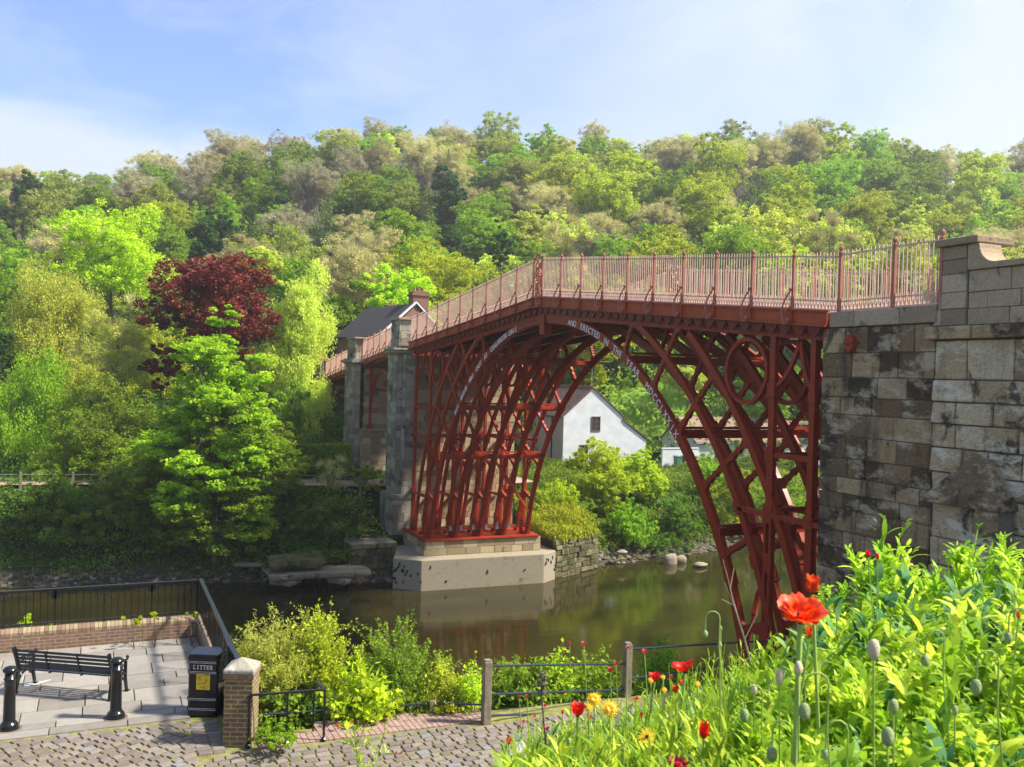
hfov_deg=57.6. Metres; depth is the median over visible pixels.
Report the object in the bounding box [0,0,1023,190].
sky
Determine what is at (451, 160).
hill tree
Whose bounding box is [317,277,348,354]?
hill tree
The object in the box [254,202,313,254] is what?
hill tree
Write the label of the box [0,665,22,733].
bollard
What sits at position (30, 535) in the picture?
shrub
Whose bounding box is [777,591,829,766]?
poppy
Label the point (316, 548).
shrub
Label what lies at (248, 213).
hill tree
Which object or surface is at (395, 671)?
shrub
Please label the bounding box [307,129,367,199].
hill tree
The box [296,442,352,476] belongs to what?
hedge
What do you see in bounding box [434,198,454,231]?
hill tree
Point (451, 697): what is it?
shrub
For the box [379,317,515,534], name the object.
stone abutment
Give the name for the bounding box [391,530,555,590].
river pier
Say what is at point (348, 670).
shrub
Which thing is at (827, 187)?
hill tree
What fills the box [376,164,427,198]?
hill tree
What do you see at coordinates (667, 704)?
meadow foliage
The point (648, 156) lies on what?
hill tree
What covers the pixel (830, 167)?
hill tree
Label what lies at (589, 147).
hill tree
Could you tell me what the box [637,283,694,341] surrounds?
hill tree
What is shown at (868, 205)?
hill tree
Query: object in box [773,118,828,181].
hill tree
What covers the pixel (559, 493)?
shrub
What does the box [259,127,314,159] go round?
hill tree
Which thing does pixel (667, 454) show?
garden wall
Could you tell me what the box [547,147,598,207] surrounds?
hill tree
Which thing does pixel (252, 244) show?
hill tree
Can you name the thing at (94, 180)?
hill tree
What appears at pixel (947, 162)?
hill tree
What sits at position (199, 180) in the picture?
hill tree
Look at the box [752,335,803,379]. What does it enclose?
hill tree
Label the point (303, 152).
hill tree
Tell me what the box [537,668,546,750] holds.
seed spike
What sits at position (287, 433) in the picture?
tree
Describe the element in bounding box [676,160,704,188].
hill tree
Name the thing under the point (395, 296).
tree
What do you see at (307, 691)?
handrail
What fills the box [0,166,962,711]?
ground
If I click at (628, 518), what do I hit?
shrub
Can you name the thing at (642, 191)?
hill tree
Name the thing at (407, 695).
shrub
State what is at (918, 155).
hill tree
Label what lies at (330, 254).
hill tree
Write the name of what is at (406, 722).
brick edging
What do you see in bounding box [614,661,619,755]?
poppy
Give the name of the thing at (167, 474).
shrub
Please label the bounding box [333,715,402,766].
campion plant
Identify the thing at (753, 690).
poppy bud
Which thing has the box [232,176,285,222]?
hill tree
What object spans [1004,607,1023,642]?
poppy bud
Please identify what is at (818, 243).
tree
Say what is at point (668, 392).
tree
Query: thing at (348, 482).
towpath
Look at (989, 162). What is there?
hill tree
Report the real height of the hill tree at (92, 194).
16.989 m
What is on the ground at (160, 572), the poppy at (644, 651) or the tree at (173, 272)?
the tree at (173, 272)
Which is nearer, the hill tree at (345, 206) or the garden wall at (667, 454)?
the garden wall at (667, 454)
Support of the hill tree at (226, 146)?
on the ground at (160, 572)
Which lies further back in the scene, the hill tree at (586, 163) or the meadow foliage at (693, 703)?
the hill tree at (586, 163)
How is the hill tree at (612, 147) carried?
on the ground at (160, 572)
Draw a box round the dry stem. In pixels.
[722,561,756,663]
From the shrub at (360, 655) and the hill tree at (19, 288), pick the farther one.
the hill tree at (19, 288)
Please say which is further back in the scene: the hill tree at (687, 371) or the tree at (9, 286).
the hill tree at (687, 371)
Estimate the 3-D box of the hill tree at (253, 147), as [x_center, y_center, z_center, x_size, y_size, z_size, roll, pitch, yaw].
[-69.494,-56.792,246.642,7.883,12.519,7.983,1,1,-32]
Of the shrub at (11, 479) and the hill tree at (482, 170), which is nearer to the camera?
the shrub at (11, 479)
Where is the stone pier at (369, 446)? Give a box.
[340,337,387,469]
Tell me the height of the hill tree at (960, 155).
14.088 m
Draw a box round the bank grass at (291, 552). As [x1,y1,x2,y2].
[23,501,804,579]
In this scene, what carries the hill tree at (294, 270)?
on the ground at (160, 572)
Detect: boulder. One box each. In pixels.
[616,549,626,553]
[663,553,676,564]
[677,555,686,562]
[693,562,707,566]
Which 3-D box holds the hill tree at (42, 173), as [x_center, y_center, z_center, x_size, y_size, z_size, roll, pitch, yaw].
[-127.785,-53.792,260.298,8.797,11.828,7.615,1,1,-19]
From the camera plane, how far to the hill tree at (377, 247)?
125.24 m
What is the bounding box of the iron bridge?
[402,247,938,671]
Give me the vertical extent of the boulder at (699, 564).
0.375 m
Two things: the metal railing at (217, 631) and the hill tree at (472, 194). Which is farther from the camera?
the hill tree at (472, 194)
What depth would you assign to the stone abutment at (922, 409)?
22.00 m
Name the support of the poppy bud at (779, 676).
on the border foliage at (850, 698)
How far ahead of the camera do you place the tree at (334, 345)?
91.85 m
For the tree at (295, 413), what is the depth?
71.47 m
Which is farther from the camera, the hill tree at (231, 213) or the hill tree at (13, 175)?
the hill tree at (13, 175)
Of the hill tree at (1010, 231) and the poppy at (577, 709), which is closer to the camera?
the poppy at (577, 709)
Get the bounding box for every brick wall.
[0,614,200,653]
[196,617,223,711]
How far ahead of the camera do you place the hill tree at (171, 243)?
148.00 m
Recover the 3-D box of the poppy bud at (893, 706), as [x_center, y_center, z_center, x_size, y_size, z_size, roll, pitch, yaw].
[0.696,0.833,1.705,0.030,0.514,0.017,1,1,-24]
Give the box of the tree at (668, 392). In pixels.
[609,378,701,452]
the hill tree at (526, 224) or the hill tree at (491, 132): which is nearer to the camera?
the hill tree at (526, 224)
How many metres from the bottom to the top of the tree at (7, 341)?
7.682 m
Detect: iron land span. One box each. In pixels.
[323,348,347,413]
[361,326,483,428]
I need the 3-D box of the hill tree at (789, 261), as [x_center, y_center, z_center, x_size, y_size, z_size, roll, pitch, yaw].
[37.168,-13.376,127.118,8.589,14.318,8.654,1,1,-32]
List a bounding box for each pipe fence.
[262,699,480,720]
[481,623,804,725]
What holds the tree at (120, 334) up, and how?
on the ground at (160, 572)
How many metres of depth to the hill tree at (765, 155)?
213.16 m
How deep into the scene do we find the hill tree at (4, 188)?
227.82 m
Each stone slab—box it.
[233,562,262,566]
[262,564,370,580]
[269,579,301,586]
[327,577,356,584]
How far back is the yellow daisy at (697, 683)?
3.20 m
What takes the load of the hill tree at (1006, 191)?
on the ground at (160, 572)
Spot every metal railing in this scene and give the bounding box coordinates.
[0,579,198,628]
[199,578,239,664]
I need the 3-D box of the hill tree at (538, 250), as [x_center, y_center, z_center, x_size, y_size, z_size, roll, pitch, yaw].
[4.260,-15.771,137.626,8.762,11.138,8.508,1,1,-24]
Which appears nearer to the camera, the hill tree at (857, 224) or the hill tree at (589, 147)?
the hill tree at (857, 224)
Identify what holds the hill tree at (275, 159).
on the ground at (160, 572)
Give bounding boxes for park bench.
[12,646,130,701]
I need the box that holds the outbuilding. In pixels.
[660,416,789,461]
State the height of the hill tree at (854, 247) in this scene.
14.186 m
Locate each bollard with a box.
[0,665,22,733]
[103,657,127,721]
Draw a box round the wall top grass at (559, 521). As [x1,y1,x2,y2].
[514,501,601,541]
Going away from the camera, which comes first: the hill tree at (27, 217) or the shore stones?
the shore stones
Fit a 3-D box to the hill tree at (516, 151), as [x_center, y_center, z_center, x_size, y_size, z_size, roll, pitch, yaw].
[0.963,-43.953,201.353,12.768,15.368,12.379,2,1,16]
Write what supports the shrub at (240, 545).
on the ground at (160, 572)
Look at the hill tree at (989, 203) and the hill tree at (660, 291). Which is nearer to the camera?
the hill tree at (660, 291)
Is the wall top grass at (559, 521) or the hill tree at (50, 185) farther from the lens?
the hill tree at (50, 185)
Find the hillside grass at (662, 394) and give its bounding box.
[514,335,809,448]
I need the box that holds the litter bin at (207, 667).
[187,646,226,716]
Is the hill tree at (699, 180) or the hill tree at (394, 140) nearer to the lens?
the hill tree at (699, 180)
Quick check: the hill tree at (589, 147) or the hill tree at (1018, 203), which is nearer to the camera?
the hill tree at (1018, 203)
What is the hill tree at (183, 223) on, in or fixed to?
on the ground at (160, 572)
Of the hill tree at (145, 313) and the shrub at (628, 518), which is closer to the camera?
the shrub at (628, 518)
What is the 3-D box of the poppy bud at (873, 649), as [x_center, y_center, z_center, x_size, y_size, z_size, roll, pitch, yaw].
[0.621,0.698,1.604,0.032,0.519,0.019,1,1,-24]
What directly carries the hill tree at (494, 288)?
on the ground at (160, 572)
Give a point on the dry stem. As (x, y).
(733, 604)
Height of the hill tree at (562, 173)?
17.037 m
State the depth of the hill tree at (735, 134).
233.49 m
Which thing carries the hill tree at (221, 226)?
on the ground at (160, 572)
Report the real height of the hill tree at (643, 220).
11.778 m
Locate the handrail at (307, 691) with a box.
[245,681,326,747]
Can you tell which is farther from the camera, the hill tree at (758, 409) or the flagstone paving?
the hill tree at (758, 409)
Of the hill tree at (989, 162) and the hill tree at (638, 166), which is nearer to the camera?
the hill tree at (638, 166)
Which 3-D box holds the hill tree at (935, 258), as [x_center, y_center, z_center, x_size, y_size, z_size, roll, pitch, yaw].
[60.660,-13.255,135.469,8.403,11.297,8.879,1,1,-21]
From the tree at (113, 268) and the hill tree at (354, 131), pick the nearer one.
the tree at (113, 268)
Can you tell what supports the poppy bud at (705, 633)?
on the border foliage at (850, 698)
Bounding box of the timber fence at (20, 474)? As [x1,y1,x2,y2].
[0,471,361,496]
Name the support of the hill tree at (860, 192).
on the ground at (160, 572)
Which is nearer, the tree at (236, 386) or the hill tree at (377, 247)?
the tree at (236, 386)
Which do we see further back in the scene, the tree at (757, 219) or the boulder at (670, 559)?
the tree at (757, 219)
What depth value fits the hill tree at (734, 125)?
242.35 m
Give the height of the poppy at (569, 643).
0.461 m
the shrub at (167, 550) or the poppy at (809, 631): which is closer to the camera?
the poppy at (809, 631)
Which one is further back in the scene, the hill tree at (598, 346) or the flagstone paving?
the hill tree at (598, 346)
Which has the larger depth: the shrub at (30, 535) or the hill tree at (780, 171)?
the hill tree at (780, 171)
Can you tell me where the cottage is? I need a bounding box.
[533,361,647,462]
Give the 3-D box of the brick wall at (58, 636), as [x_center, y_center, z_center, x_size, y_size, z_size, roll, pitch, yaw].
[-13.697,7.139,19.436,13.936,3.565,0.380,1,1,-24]
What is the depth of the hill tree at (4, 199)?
193.57 m
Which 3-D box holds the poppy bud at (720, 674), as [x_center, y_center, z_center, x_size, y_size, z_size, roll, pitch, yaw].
[0.607,0.957,2.706,0.026,0.508,0.009,1,1,-24]
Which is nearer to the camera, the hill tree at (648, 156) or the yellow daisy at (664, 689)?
the yellow daisy at (664, 689)
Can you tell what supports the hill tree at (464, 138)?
on the ground at (160, 572)
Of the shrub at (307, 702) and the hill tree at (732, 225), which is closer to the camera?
the shrub at (307, 702)
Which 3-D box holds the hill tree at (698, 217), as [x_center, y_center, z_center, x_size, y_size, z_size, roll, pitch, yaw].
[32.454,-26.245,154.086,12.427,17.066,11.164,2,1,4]
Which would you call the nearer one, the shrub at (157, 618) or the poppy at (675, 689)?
the poppy at (675, 689)
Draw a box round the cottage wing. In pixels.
[516,415,532,447]
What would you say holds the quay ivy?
on the ground at (160, 572)
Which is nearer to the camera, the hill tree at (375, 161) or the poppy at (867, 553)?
the poppy at (867, 553)
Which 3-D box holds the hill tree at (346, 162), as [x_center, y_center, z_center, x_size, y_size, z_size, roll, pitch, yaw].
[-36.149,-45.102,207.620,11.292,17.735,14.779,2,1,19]
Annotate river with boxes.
[0,547,818,725]
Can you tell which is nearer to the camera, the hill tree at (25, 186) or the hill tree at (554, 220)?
the hill tree at (554, 220)
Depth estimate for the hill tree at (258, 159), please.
222.41 m
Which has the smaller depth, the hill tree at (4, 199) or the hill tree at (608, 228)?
the hill tree at (608, 228)
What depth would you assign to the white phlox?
3.00 m
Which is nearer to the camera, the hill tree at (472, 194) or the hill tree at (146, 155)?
the hill tree at (472, 194)
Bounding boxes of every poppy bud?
[608,735,624,766]
[702,611,726,724]
[718,642,721,732]
[720,626,721,734]
[740,685,765,766]
[751,684,756,734]
[766,720,792,762]
[775,668,783,766]
[794,661,802,762]
[799,672,830,766]
[822,720,848,766]
[868,639,879,766]
[881,726,894,766]
[889,699,898,766]
[921,630,949,746]
[952,705,957,764]
[970,650,1003,766]
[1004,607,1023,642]
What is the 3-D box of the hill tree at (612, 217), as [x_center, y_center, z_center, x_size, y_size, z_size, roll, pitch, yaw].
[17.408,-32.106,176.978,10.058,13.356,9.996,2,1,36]
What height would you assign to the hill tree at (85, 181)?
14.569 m
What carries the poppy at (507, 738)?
on the garden bank
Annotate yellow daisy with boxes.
[586,691,601,732]
[586,703,592,754]
[601,699,618,736]
[637,727,654,753]
[648,677,652,715]
[661,674,664,727]
[662,687,667,730]
[695,681,699,724]
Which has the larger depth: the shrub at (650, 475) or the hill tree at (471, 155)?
the hill tree at (471, 155)
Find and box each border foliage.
[723,584,1023,766]
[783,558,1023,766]
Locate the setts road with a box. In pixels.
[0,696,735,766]
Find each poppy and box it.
[506,736,510,752]
[518,695,522,740]
[526,695,528,746]
[532,715,536,752]
[540,703,547,744]
[568,641,571,725]
[570,700,585,742]
[581,641,588,729]
[608,667,612,746]
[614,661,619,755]
[633,697,638,725]
[642,649,649,727]
[647,671,660,727]
[669,675,672,729]
[669,755,689,766]
[671,659,693,725]
[672,685,678,715]
[677,680,682,725]
[699,720,709,760]
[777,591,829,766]
[800,625,811,701]
[805,574,820,742]
[865,549,877,664]
[876,553,878,664]
[1007,611,1020,717]
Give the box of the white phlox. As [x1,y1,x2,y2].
[509,733,525,758]
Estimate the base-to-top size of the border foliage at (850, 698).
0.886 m
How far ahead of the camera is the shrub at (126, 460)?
60.88 m
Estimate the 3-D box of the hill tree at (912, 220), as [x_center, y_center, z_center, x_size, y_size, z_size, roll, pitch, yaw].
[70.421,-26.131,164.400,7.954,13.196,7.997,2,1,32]
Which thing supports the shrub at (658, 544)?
on the ground at (160, 572)
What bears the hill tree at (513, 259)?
on the ground at (160, 572)
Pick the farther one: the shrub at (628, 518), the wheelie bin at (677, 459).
the wheelie bin at (677, 459)
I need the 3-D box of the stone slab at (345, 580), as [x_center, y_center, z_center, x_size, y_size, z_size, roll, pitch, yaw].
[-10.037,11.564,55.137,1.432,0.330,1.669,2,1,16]
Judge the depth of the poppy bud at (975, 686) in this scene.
1.70 m
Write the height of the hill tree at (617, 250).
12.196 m
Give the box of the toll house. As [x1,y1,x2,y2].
[334,288,435,366]
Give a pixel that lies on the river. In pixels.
(638, 604)
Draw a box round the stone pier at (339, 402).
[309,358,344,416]
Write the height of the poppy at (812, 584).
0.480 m
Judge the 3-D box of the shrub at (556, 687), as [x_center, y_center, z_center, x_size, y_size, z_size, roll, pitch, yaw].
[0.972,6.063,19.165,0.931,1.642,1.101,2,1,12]
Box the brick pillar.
[223,657,260,746]
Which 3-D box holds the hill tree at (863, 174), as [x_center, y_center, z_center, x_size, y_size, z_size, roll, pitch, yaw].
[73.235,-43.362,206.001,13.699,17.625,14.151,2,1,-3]
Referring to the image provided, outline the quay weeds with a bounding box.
[319,479,539,549]
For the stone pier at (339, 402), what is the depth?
82.33 m
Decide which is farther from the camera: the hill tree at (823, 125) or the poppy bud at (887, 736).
the hill tree at (823, 125)
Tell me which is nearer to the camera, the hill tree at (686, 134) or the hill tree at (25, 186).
the hill tree at (25, 186)
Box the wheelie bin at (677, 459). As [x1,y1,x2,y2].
[673,455,681,466]
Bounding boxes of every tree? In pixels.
[0,163,40,193]
[0,169,13,190]
[0,182,41,196]
[0,193,13,220]
[0,205,17,239]
[0,219,16,252]
[0,240,7,257]
[0,247,43,299]
[0,268,89,336]
[0,273,32,362]
[0,330,19,421]
[0,344,101,462]
[1,189,45,240]
[1,248,107,408]
[4,240,51,270]
[6,189,73,251]
[9,169,42,248]
[25,205,114,253]
[25,214,111,277]
[27,168,41,191]
[29,370,166,485]
[37,169,91,209]
[37,197,171,343]
[38,176,69,191]
[39,170,69,192]
[39,194,76,225]
[40,176,71,196]
[51,282,121,351]
[58,184,122,243]
[64,321,193,414]
[65,289,153,431]
[68,175,99,195]
[81,172,115,184]
[83,175,113,190]
[83,176,129,214]
[103,165,168,239]
[114,180,178,250]
[118,304,281,563]
[122,377,313,562]
[124,387,196,445]
[125,149,162,174]
[132,267,163,317]
[133,199,199,249]
[133,251,282,378]
[134,153,185,198]
[136,160,183,205]
[136,343,186,418]
[142,258,179,391]
[143,214,196,290]
[146,290,224,388]
[152,191,175,211]
[159,154,183,167]
[171,153,223,227]
[183,217,226,275]
[184,149,235,202]
[190,183,248,218]
[190,191,254,240]
[196,208,235,267]
[198,231,300,349]
[200,126,251,186]
[202,247,325,352]
[209,150,274,230]
[221,337,284,408]
[227,225,247,246]
[227,234,278,253]
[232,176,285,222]
[235,145,263,164]
[235,187,261,223]
[235,245,283,387]
[236,147,270,170]
[239,135,271,157]
[244,257,338,442]
[253,204,295,246]
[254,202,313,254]
[258,140,317,173]
[258,221,334,279]
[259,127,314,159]
[261,153,299,195]
[264,421,307,480]
[267,155,323,212]
[270,379,315,450]
[272,194,302,218]
[279,156,343,231]
[282,311,326,407]
[288,135,313,155]
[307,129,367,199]
[312,241,396,313]
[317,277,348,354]
[318,276,377,348]
[319,126,364,144]
[320,225,402,298]
[322,307,346,367]
[323,239,344,276]
[326,143,372,211]
[326,175,364,207]
[328,269,408,306]
[332,197,356,239]
[332,210,374,245]
[341,171,386,211]
[343,169,404,242]
[352,129,389,155]
[358,261,440,325]
[362,115,394,139]
[362,137,402,185]
[363,206,442,275]
[372,132,400,159]
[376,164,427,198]
[381,178,433,223]
[382,236,492,324]
[385,124,414,156]
[388,129,452,203]
[393,234,462,290]
[396,223,438,250]
[400,237,498,319]
[423,119,477,181]
[423,142,477,209]
[426,127,449,143]
[430,165,468,245]
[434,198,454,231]
[437,137,477,163]
[437,225,470,258]
[448,198,528,256]
[451,186,492,228]
[454,207,524,264]
[458,135,483,163]
[459,158,499,195]
[466,265,579,414]
[470,186,513,225]
[472,110,522,158]
[475,253,524,298]
[476,134,527,182]
[485,142,544,188]
[485,218,517,278]
[486,132,523,167]
[488,153,548,200]
[499,181,533,225]
[500,353,571,390]
[503,203,557,260]
[513,239,567,284]
[514,180,578,233]
[520,157,588,219]
[524,122,560,158]
[527,134,570,168]
[532,205,598,287]
[538,207,574,240]
[543,284,636,385]
[544,263,597,291]
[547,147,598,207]
[551,138,576,156]
[553,159,609,216]
[555,221,585,273]
[569,151,608,167]
[569,209,632,276]
[570,164,642,233]
[571,273,646,378]
[572,134,608,167]
[577,118,610,154]
[585,232,651,284]
[586,188,628,239]
[595,343,653,387]
[600,137,644,168]
[601,150,659,202]
[604,149,642,174]
[609,137,633,148]
[609,378,701,452]
[619,223,711,291]
[625,196,691,268]
[628,172,671,203]
[630,206,659,240]
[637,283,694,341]
[639,168,688,214]
[639,223,688,265]
[640,145,658,174]
[641,151,663,177]
[642,137,676,153]
[652,133,707,191]
[659,336,706,408]
[670,175,743,248]
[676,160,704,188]
[677,132,693,146]
[678,136,708,169]
[680,220,780,298]
[686,169,736,203]
[689,131,748,185]
[690,189,739,250]
[693,222,764,292]
[701,219,758,248]
[707,138,759,201]
[710,118,758,143]
[724,130,756,152]
[731,203,801,292]
[734,352,803,418]
[748,131,794,192]
[752,167,795,213]
[752,197,810,247]
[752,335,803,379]
[755,244,814,353]
[759,165,816,217]
[760,162,801,186]
[762,238,812,296]
[765,201,825,262]
[768,135,793,148]
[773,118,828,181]
[773,168,805,196]
[775,140,792,167]
[781,116,837,163]
[781,203,866,290]
[789,247,891,302]
[795,159,852,228]
[805,225,891,270]
[807,217,870,252]
[809,150,863,206]
[811,121,866,160]
[818,151,882,207]
[828,144,856,160]
[838,193,896,244]
[845,187,891,210]
[847,127,898,165]
[848,188,901,231]
[850,219,885,296]
[859,156,915,198]
[865,149,894,177]
[865,244,944,305]
[873,227,934,306]
[877,186,947,233]
[879,138,901,156]
[881,137,922,168]
[881,227,932,258]
[889,197,934,239]
[892,164,942,196]
[899,162,958,208]
[901,145,951,178]
[911,255,939,290]
[920,208,973,246]
[926,143,962,197]
[928,194,954,247]
[934,256,939,267]
[939,215,991,238]
[944,195,981,231]
[945,165,1005,232]
[945,225,1018,257]
[948,170,965,197]
[949,148,987,171]
[950,151,1015,189]
[964,189,1012,230]
[974,167,1023,216]
[975,196,1023,233]
[986,225,1023,256]
[996,228,1016,239]
[999,137,1023,176]
[1002,240,1023,258]
[1006,208,1023,229]
[1007,194,1023,217]
[1008,173,1023,205]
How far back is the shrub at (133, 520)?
56.57 m
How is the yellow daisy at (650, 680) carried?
on the garden bank
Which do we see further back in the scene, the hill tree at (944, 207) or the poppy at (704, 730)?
the hill tree at (944, 207)
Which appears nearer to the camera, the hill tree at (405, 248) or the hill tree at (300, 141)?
the hill tree at (405, 248)
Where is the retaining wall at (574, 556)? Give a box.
[537,533,598,578]
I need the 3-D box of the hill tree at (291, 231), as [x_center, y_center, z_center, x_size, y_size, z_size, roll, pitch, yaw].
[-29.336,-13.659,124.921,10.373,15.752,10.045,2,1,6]
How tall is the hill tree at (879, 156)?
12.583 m
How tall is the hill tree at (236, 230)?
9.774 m
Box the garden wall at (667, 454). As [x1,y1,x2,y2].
[660,448,698,465]
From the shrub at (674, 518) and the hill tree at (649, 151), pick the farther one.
the hill tree at (649, 151)
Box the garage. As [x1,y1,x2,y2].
[786,420,819,464]
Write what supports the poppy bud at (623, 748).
on the garden bank
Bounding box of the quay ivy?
[250,478,357,570]
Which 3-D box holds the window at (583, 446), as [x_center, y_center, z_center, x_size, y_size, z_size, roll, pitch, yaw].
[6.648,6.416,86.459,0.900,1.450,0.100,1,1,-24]
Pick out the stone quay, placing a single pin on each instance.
(376, 553)
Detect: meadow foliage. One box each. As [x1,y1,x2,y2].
[487,623,805,766]
[529,635,791,766]
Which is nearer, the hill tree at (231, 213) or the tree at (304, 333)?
the tree at (304, 333)
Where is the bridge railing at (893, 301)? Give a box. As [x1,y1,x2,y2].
[837,227,945,311]
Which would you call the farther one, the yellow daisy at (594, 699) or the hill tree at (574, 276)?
the hill tree at (574, 276)
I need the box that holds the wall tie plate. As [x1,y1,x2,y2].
[843,334,856,351]
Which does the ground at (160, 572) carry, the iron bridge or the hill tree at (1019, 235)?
the hill tree at (1019, 235)
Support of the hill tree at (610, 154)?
on the ground at (160, 572)
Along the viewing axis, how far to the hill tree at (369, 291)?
112.13 m
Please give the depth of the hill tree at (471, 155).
217.74 m
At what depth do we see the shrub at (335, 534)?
58.69 m
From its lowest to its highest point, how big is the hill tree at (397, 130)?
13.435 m
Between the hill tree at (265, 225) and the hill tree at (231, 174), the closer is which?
the hill tree at (265, 225)
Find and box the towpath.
[0,477,532,485]
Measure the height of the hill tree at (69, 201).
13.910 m
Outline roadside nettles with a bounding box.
[258,651,769,733]
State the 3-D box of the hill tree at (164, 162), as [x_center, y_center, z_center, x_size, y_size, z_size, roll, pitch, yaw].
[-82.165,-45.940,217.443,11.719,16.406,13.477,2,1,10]
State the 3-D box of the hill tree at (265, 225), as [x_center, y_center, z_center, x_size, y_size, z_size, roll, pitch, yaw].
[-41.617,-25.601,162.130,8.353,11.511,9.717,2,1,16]
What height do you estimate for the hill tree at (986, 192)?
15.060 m
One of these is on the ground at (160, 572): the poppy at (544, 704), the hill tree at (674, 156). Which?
the hill tree at (674, 156)
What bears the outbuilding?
on the ground at (160, 572)
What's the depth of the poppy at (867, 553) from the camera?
2.80 m
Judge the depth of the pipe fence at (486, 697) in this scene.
18.00 m
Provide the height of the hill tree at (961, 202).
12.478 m
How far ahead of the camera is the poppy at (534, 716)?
3.20 m
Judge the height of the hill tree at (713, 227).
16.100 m
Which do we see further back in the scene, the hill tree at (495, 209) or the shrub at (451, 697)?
the hill tree at (495, 209)
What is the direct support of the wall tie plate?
attached to the stone abutment at (922, 409)
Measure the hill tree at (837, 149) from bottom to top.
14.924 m
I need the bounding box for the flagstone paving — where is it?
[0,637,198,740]
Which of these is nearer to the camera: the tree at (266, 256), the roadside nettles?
the roadside nettles
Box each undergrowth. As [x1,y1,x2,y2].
[0,398,359,571]
[1,142,986,470]
[512,450,819,550]
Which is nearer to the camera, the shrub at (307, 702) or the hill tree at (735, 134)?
the shrub at (307, 702)
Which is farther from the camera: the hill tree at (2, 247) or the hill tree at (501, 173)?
the hill tree at (501, 173)
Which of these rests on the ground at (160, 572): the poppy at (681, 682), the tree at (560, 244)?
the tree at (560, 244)
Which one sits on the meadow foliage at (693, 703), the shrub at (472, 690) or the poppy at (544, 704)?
the poppy at (544, 704)
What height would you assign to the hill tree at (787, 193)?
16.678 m
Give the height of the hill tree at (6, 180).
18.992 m
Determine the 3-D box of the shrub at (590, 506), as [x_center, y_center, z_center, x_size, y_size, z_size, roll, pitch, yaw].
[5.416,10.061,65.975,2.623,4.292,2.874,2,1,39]
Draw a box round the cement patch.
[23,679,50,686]
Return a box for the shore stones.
[0,533,778,587]
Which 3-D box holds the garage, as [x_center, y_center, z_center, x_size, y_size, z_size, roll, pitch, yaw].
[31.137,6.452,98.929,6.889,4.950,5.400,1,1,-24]
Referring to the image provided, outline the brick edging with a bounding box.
[256,707,480,748]
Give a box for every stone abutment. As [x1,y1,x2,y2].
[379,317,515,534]
[816,234,1023,619]
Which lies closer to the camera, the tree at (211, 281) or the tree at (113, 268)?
the tree at (211, 281)
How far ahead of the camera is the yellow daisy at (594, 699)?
3.00 m
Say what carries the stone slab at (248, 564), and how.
on the ground at (160, 572)
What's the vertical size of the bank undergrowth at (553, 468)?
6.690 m
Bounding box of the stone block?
[267,550,324,570]
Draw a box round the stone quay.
[341,538,396,570]
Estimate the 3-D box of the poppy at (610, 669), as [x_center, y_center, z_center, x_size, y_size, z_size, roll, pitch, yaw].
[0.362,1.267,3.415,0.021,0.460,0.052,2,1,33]
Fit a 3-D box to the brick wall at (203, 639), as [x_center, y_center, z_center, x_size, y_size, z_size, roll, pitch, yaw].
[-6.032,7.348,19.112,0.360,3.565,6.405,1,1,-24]
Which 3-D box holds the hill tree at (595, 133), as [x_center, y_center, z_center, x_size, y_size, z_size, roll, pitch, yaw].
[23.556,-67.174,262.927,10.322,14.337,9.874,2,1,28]
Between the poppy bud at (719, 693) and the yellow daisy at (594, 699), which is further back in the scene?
the yellow daisy at (594, 699)
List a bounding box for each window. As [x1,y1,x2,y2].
[579,445,587,459]
[591,416,600,430]
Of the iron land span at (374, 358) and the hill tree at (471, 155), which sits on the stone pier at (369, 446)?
the iron land span at (374, 358)
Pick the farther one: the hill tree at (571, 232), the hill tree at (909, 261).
the hill tree at (571, 232)
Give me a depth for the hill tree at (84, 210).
149.95 m
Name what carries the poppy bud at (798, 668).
on the border foliage at (850, 698)
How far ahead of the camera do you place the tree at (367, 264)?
104.16 m
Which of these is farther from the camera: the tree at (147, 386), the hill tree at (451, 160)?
the hill tree at (451, 160)
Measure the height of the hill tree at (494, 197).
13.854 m
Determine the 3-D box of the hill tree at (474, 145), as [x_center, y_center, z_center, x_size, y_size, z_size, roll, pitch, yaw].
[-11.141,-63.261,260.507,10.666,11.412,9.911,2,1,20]
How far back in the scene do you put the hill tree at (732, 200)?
161.95 m
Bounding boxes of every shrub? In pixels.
[0,469,92,546]
[0,473,28,488]
[0,516,44,538]
[17,613,31,626]
[18,453,109,490]
[34,476,120,547]
[62,468,180,538]
[96,438,176,485]
[118,490,210,549]
[121,615,154,648]
[141,514,210,560]
[150,612,159,646]
[154,468,177,480]
[185,612,197,645]
[218,521,268,559]
[232,609,268,709]
[234,603,317,727]
[242,501,292,556]
[248,716,299,753]
[259,686,338,728]
[281,596,362,715]
[303,494,374,549]
[306,543,347,564]
[312,454,347,490]
[316,655,403,729]
[328,640,376,699]
[344,653,363,687]
[349,609,462,702]
[350,462,384,491]
[381,684,451,722]
[408,650,463,702]
[415,669,472,714]
[455,651,481,713]
[491,656,572,706]
[535,478,580,509]
[545,638,582,700]
[558,644,621,698]
[562,435,644,513]
[575,497,611,540]
[608,496,659,547]
[622,448,668,500]
[632,632,689,690]
[644,527,696,555]
[647,492,705,539]
[691,452,726,503]
[710,468,760,523]
[750,472,817,546]

